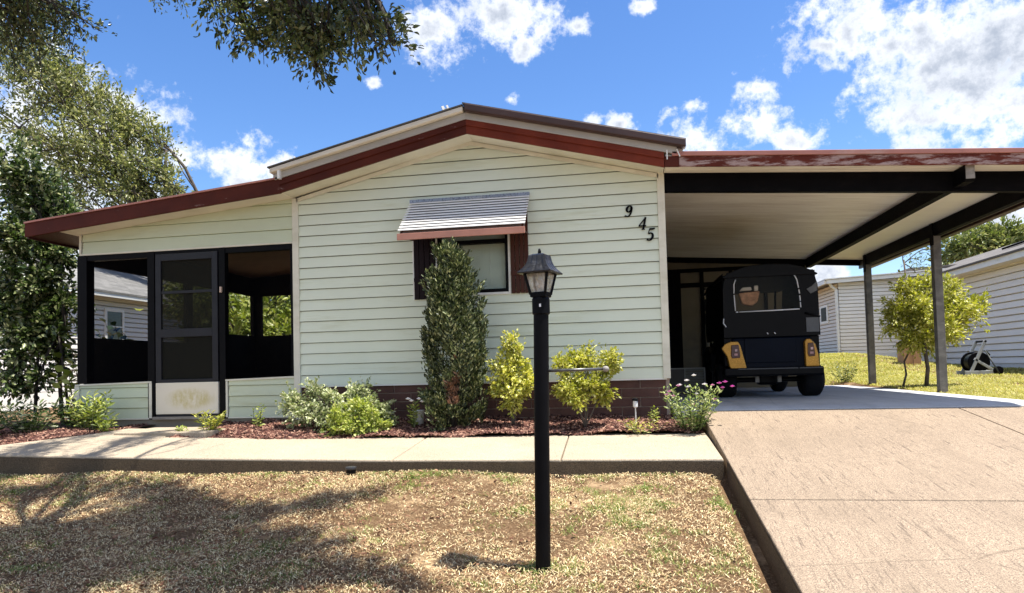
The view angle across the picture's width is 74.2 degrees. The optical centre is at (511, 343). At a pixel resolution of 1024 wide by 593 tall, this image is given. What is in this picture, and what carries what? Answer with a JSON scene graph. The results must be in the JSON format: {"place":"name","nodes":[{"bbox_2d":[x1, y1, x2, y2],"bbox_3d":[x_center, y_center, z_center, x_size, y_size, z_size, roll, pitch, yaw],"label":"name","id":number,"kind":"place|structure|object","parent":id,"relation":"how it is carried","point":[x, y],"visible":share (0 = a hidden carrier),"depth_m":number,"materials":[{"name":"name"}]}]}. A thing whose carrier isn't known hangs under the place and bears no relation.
{"place":"outdoors","nodes":[
{"label":"outdoors","id":0,"kind":"place"},
{"bbox_2d":[0,354,1023,592],"bbox_3d":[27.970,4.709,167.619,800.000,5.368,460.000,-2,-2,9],"label":"ground","id":1,"kind":"structure","parent":0,"point":[766,579],"depth_m":4.27,"materials":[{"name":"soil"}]},
{"bbox_2d":[0,421,155,441],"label":"mulch bed","id":2,"kind":"object","parent":1,"relation":"on","point":[45,427],"visible":0.23,"depth_m":8.36,"materials":[{"name":"brown wood"}]},
{"bbox_2d":[0,409,16,434],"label":"leafy bush","id":3,"kind":"object","parent":2,"relation":"on","point":[4,422],"visible":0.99,"depth_m":7.69,"materials":[{"name":"green plant"}]},
{"bbox_2d":[0,394,75,432],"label":"leafy bush","id":4,"kind":"object","parent":2,"relation":"on","point":[32,423],"visible":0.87,"depth_m":7.98,"materials":[{"name":"green plant"}]},
{"bbox_2d":[0,127,96,421],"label":"glossy leaf tree","id":5,"kind":"object","parent":2,"relation":"on","point":[39,298],"visible":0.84,"depth_m":9.31,"materials":[{"name":"green plant"}]},
{"bbox_2d":[50,343,79,408],"bbox_3d":[-6.084,0.534,9.297,0.406,1.106,0.393,-1,-2,-10],"label":"broad leaf plant","id":6,"kind":"object","parent":2,"relation":"on","point":[70,385],"visible":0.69,"depth_m":9.25,"materials":[{"name":"green plant"}]},
{"bbox_2d":[0,423,147,444],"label":"mulch chips","id":7,"kind":"object","parent":2,"relation":"on","point":[10,437],"visible":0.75,"depth_m":7.63,"materials":[{"name":"brown wood"}]},
{"bbox_2d":[51,397,100,427],"bbox_3d":[-5.321,0.839,8.292,0.636,0.441,0.501,-3,-3,32],"label":"leafy bush","id":8,"kind":"object","parent":2,"relation":"on","point":[66,416],"visible":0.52,"depth_m":8.23,"materials":[{"name":"green plant"}]},
{"bbox_2d":[65,389,114,428],"bbox_3d":[-4.963,0.789,7.995,0.517,0.501,0.532,-3,-3,37],"label":"leafy bush","id":9,"kind":"object","parent":2,"relation":"on","point":[88,419],"visible":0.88,"depth_m":7.96,"materials":[{"name":"green plant"}]},
{"bbox_2d":[91,411,119,431],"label":"leafy bush","id":10,"kind":"object","parent":2,"relation":"on","point":[105,423],"visible":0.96,"depth_m":7.85,"materials":[{"name":"green plant"}]},
{"bbox_2d":[0,14,197,215],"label":"oak tree","id":11,"kind":"object","parent":1,"relation":"on","point":[130,177],"visible":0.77,"depth_m":20.50,"materials":[{"name":"green plant"}]},
{"bbox_2d":[94,318,133,339],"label":"broad leaf plant","id":12,"kind":"object","parent":1,"relation":"on","point":[120,335],"visible":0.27,"depth_m":10.13,"materials":[{"name":"green plant"}]},
{"bbox_2d":[0,250,235,410],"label":"neighbour house","id":13,"kind":"structure","parent":1,"relation":"on","point":[119,297],"depth_m":17.60,"materials":[{"name":"grey plastic"}]},
{"bbox_2d":[104,308,124,339],"bbox_3d":[-10.273,-0.443,17.489,0.045,0.920,0.670,-2,-2,9],"label":"window","id":14,"kind":"structure","parent":13,"relation":"in","point":[117,315],"depth_m":17.50,"materials":[{"name":"white glass"}]},
{"bbox_2d":[114,427,225,437],"bbox_3d":[-3.767,1.036,7.655,1.100,0.135,0.680,-2,-2,9],"label":"porch step","id":15,"kind":"object","parent":1,"relation":"on","point":[192,432],"visible":0.39,"depth_m":7.37,"materials":[{"name":"concrete"}]},
{"bbox_2d":[0,0,424,100],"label":"live oak","id":16,"kind":"object","parent":1,"relation":"on","point":[311,31],"visible":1,"depth_m":5.16,"materials":[{"name":"green plant"}]},
{"bbox_2d":[134,292,290,335],"bbox_3d":[-6.619,-0.361,16.998,4.153,3.837,4.380,-2,-2,9],"label":"garden tree","id":17,"kind":"object","parent":1,"relation":"on","point":[239,313],"visible":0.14,"depth_m":16.65,"materials":[{"name":"green plant"}]},
{"bbox_2d":[229,293,290,327],"bbox_3d":[-8.199,-1.015,24.007,3.818,4.394,4.437,-2,-2,9],"label":"garden tree","id":18,"kind":"object","parent":1,"relation":"on","point":[281,300],"visible":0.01,"depth_m":23.00,"materials":[{"name":"green plant"}]},
{"bbox_2d":[345,466,356,476],"bbox_3d":[-1.330,1.069,5.593,0.092,0.109,0.092,-2,-2,9],"label":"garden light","id":19,"kind":"object","parent":1,"relation":"on","point":[351,470],"visible":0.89,"depth_m":5.56,"materials":[{"name":"black paint"}]},
{"bbox_2d":[24,102,685,428],"bbox_3d":[-1.011,-0.505,13.971,7.915,3.727,13.220,-2,-2,9],"label":"mobile home","id":20,"kind":"object","parent":1,"relation":"on","point":[334,241],"visible":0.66,"depth_m":7.84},
{"bbox_2d":[152,251,221,419],"bbox_3d":[-3.948,-0.101,8.245,0.922,2.029,0.070,-2,-2,9],"label":"door","id":21,"kind":"structure","parent":20,"relation":"in","point":[187,289],"depth_m":8.26,"materials":[{"name":"paint"}]},
{"bbox_2d":[435,234,511,295],"bbox_3d":[-0.438,-1.007,7.753,0.871,0.925,0.124,-2,-2,9],"label":"window","id":22,"kind":"structure","parent":20,"relation":"in","point":[491,253],"depth_m":7.74,"materials":[{"name":"white glass"}]},
{"bbox_2d":[0,428,723,461],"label":"walkway","id":23,"kind":"structure","parent":1,"relation":"on","point":[620,447],"depth_m":6.25,"materials":[{"name":"concrete"}]},
{"bbox_2d":[0,457,723,480],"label":"walkway edge","id":24,"kind":"object","parent":23,"relation":"attached to","point":[35,466],"visible":0.53,"depth_m":5.80,"materials":[{"name":"concrete"}]},
{"bbox_2d":[0,471,739,581],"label":"weeds","id":25,"kind":"object","parent":1,"relation":"on","point":[13,491],"visible":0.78,"depth_m":4.52,"materials":[{"name":"green plant"}]},
{"bbox_2d":[0,469,755,592],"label":"dead leaves","id":26,"kind":"object","parent":1,"relation":"on","point":[210,543],"visible":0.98,"depth_m":4.44,"materials":[{"name":"brown plant"}]},
{"bbox_2d":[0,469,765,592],"bbox_3d":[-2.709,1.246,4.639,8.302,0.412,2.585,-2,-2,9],"label":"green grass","id":27,"kind":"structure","parent":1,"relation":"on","point":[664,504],"depth_m":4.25,"materials":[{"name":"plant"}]},
{"bbox_2d":[169,413,702,438],"bbox_3d":[-0.856,0.887,7.291,5.570,0.166,1.089,-2,-2,9],"label":"mulch bed","id":28,"kind":"object","parent":1,"relation":"on","point":[416,430],"visible":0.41,"depth_m":7.20,"materials":[{"name":"brown wood"}]},
{"bbox_2d":[175,425,188,430],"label":"bedding plant","id":29,"kind":"object","parent":28,"relation":"on","point":[181,428],"visible":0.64,"depth_m":7.38,"materials":[{"name":"green plant"}]},
{"bbox_2d":[190,409,226,430],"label":"bedding plant","id":30,"kind":"object","parent":28,"relation":"on","point":[214,421],"visible":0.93,"depth_m":7.49,"materials":[{"name":"green plant"}]},
{"bbox_2d":[249,403,265,426],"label":"bedding plant","id":31,"kind":"object","parent":28,"relation":"on","point":[259,419],"visible":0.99,"depth_m":7.54,"materials":[{"name":"green plant"}]},
{"bbox_2d":[275,376,398,432],"bbox_3d":[-1.912,0.719,7.423,1.468,0.757,0.570,-2,-2,3],"label":"garden shrub","id":32,"kind":"object","parent":28,"relation":"on","point":[293,399],"visible":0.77,"depth_m":7.37,"materials":[{"name":"green plant"}]},
{"bbox_2d":[319,394,394,437],"bbox_3d":[-1.602,0.805,7.070,0.767,0.559,0.466,-2,-2,9],"label":"garden shrub","id":33,"kind":"object","parent":28,"relation":"on","point":[347,423],"visible":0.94,"depth_m":7.01,"materials":[{"name":"green plant"}]},
{"bbox_2d":[405,397,423,427],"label":"flowering plant","id":34,"kind":"object","parent":28,"relation":"on","point":[414,419],"visible":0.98,"depth_m":7.16,"materials":[{"name":"green plant"}]},
{"bbox_2d":[414,410,424,424],"bbox_3d":[-1.014,0.802,7.365,0.136,0.160,0.132,-2,-2,9],"label":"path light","id":35,"kind":"object","parent":28,"relation":"on","point":[420,420],"visible":0.64,"depth_m":7.32,"materials":[{"name":"metal"}]},
{"bbox_2d":[415,236,490,431],"bbox_3d":[-0.624,-0.085,7.204,0.817,2.112,0.779,-2,-2,9],"label":"columnar cedar","id":36,"kind":"object","parent":28,"relation":"on","point":[448,282],"visible":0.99,"depth_m":7.05,"materials":[{"name":"green plant"}]},
{"bbox_2d":[483,329,533,423],"bbox_3d":[-0.011,0.344,7.025,0.630,1.023,0.470,-2,-2,9],"label":"garden shrub","id":37,"kind":"object","parent":28,"relation":"on","point":[507,371],"visible":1,"depth_m":7.00,"materials":[{"name":"green plant"}]},
{"bbox_2d":[550,339,624,426],"bbox_3d":[0.758,0.396,6.840,0.771,0.893,0.528,-2,-2,9],"label":"garden shrub","id":38,"kind":"object","parent":28,"relation":"on","point":[570,389],"visible":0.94,"depth_m":6.80,"materials":[{"name":"green plant"}]},
{"bbox_2d":[632,398,637,422],"bbox_3d":[1.245,0.696,6.819,0.064,0.297,0.064,-2,-2,9],"label":"solar light","id":39,"kind":"object","parent":28,"relation":"on","point":[635,403],"visible":0.95,"depth_m":6.81,"materials":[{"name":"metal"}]},
{"bbox_2d":[618,417,668,433],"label":"bedding plant","id":40,"kind":"object","parent":28,"relation":"on","point":[640,425],"visible":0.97,"depth_m":6.55,"materials":[{"name":"green plant"}]},
{"bbox_2d":[650,405,658,422],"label":"bedding plant","id":41,"kind":"object","parent":28,"relation":"on","point":[653,418],"visible":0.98,"depth_m":6.88,"materials":[{"name":"green plant"}]},
{"bbox_2d":[661,374,733,433],"bbox_3d":[1.783,0.576,6.570,0.691,0.574,0.616,-2,-2,9],"label":"flowering plant","id":42,"kind":"object","parent":28,"relation":"on","point":[695,423],"visible":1,"depth_m":6.49,"materials":[{"name":"green plant"}]},
{"bbox_2d":[517,248,608,571],"bbox_3d":[0.290,0.365,3.665,0.452,1.793,0.203,-2,-2,22],"label":"lamp post","id":43,"kind":"object","parent":1,"relation":"on","point":[540,271],"visible":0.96,"depth_m":3.68,"materials":[{"name":"black metal"}]},
{"bbox_2d":[828,361,857,382],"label":"leafy bush","id":44,"kind":"object","parent":1,"relation":"on","point":[848,377],"visible":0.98,"depth_m":12.85,"materials":[{"name":"green plant"}]},
{"bbox_2d":[663,148,1023,392],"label":"carport","id":45,"kind":"object","parent":1,"relation":"on","point":[866,210],"visible":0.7,"depth_m":8.35,"materials":[{"name":"red paint"}]},
{"bbox_2d":[670,385,1023,417],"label":"carport slab","id":46,"kind":"structure","parent":1,"relation":"on","point":[828,397],"depth_m":7.86,"materials":[{"name":"concrete"}]},
{"bbox_2d":[669,367,705,393],"bbox_3d":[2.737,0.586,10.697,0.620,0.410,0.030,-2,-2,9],"label":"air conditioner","id":47,"kind":"object","parent":46,"relation":"on","point":[678,375],"visible":0.7,"depth_m":10.69,"materials":[{"name":"grey metal"}]},
{"bbox_2d":[667,263,805,387],"bbox_3d":[4.272,-0.378,13.899,2.920,2.597,2.215,-2,-2,9],"label":"storage room","id":48,"kind":"object","parent":46,"relation":"on","point":[687,284],"visible":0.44,"depth_m":12.94,"materials":[{"name":"paint"}]},
{"bbox_2d":[702,288,705,300],"bbox_3d":[3.729,-0.934,12.869,0.200,0.240,0.028,-2,-2,9],"label":"wall picture","id":49,"kind":"object","parent":48,"relation":"attached to","point":[704,291],"depth_m":12.87,"materials":[{"name":"black paint"}]},
{"bbox_2d":[703,264,824,396],"bbox_3d":[3.604,-0.128,10.132,1.428,1.750,2.731,-2,-2,9],"label":"golf cart","id":50,"kind":"object","parent":46,"relation":"on","point":[775,349],"visible":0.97,"depth_m":8.88,"materials":[{"name":"black plastic"}]},
{"bbox_2d":[738,286,759,305],"bbox_3d":[3.180,-0.639,9.076,0.270,0.266,0.100,-2,-2,9],"label":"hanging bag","id":51,"kind":"object","parent":50,"relation":"hanging from","point":[748,298],"visible":1,"depth_m":9.04,"materials":[{"name":"brown fabric"}]},
{"bbox_2d":[817,264,955,360],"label":"neighbour house","id":52,"kind":"structure","parent":1,"relation":"on","point":[842,314],"depth_m":20.59,"materials":[{"name":"beige"}]},
{"bbox_2d":[820,304,828,324],"bbox_3d":[10.211,-0.953,22.139,0.050,0.600,0.850,-2,-2,9],"label":"window","id":53,"kind":"structure","parent":52,"relation":"in","point":[824,318],"depth_m":22.04,"materials":[{"name":"white paint"}]},
{"bbox_2d":[896,342,920,364],"bbox_3d":[9.829,0.284,16.760,0.420,0.665,0.420,-2,-2,9],"label":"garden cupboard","id":54,"kind":"object","parent":1,"relation":"on","point":[910,359],"visible":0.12,"depth_m":16.57,"materials":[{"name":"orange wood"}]},
{"bbox_2d":[901,240,949,282],"bbox_3d":[10.884,-1.155,17.968,1.536,3.623,0.890,-2,-2,9],"label":"slim tree","id":55,"kind":"object","parent":1,"relation":"on","point":[911,262],"visible":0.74,"depth_m":18.00,"materials":[{"name":"green plant"}]},
{"bbox_2d":[874,266,992,387],"bbox_3d":[6.770,-0.315,10.737,2.088,2.017,0.988,-1,-2,-1],"label":"tree","id":56,"kind":"object","parent":1,"relation":"on","point":[910,310],"visible":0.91,"depth_m":10.63,"materials":[{"name":"green plant"}]},
{"bbox_2d":[914,240,1023,367],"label":"neighbour house","id":57,"kind":"structure","parent":1,"relation":"on","point":[999,272],"depth_m":16.45,"materials":[{"name":"beige"}]},
{"bbox_2d":[921,211,1023,264],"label":"tree","id":58,"kind":"object","parent":1,"relation":"on","point":[986,237],"visible":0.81,"depth_m":28.85,"materials":[{"name":"green plant"}]},
{"bbox_2d":[956,340,1003,375],"bbox_3d":[9.567,0.292,13.805,0.690,0.721,0.612,-2,-2,9],"label":"hose reel","id":59,"kind":"object","parent":1,"relation":"on","point":[976,363],"visible":0.93,"depth_m":13.75,"materials":[{"name":"grey plastic"}]},
{"bbox_2d":[0,0,1023,299],"label":"sky","id":60,"kind":"structure","parent":0,"point":[715,75],"materials":[{"name":"blue"}]},
{"bbox_2d":[701,406,1023,592],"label":"driveway","id":61,"kind":"structure","parent":0,"point":[905,500],"depth_m":4.34,"materials":[{"name":"concrete"}]},
{"bbox_2d":[727,463,798,592],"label":"driveway edge","id":62,"kind":"object","parent":61,"relation":"on","point":[783,579],"visible":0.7,"depth_m":3.92,"materials":[{"name":"concrete"}]},
{"bbox_2d":[820,352,1023,399],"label":"lawn grass","id":63,"kind":"structure","parent":0,"point":[889,378],"depth_m":13.21,"materials":[{"name":"green plant"}]}
]}

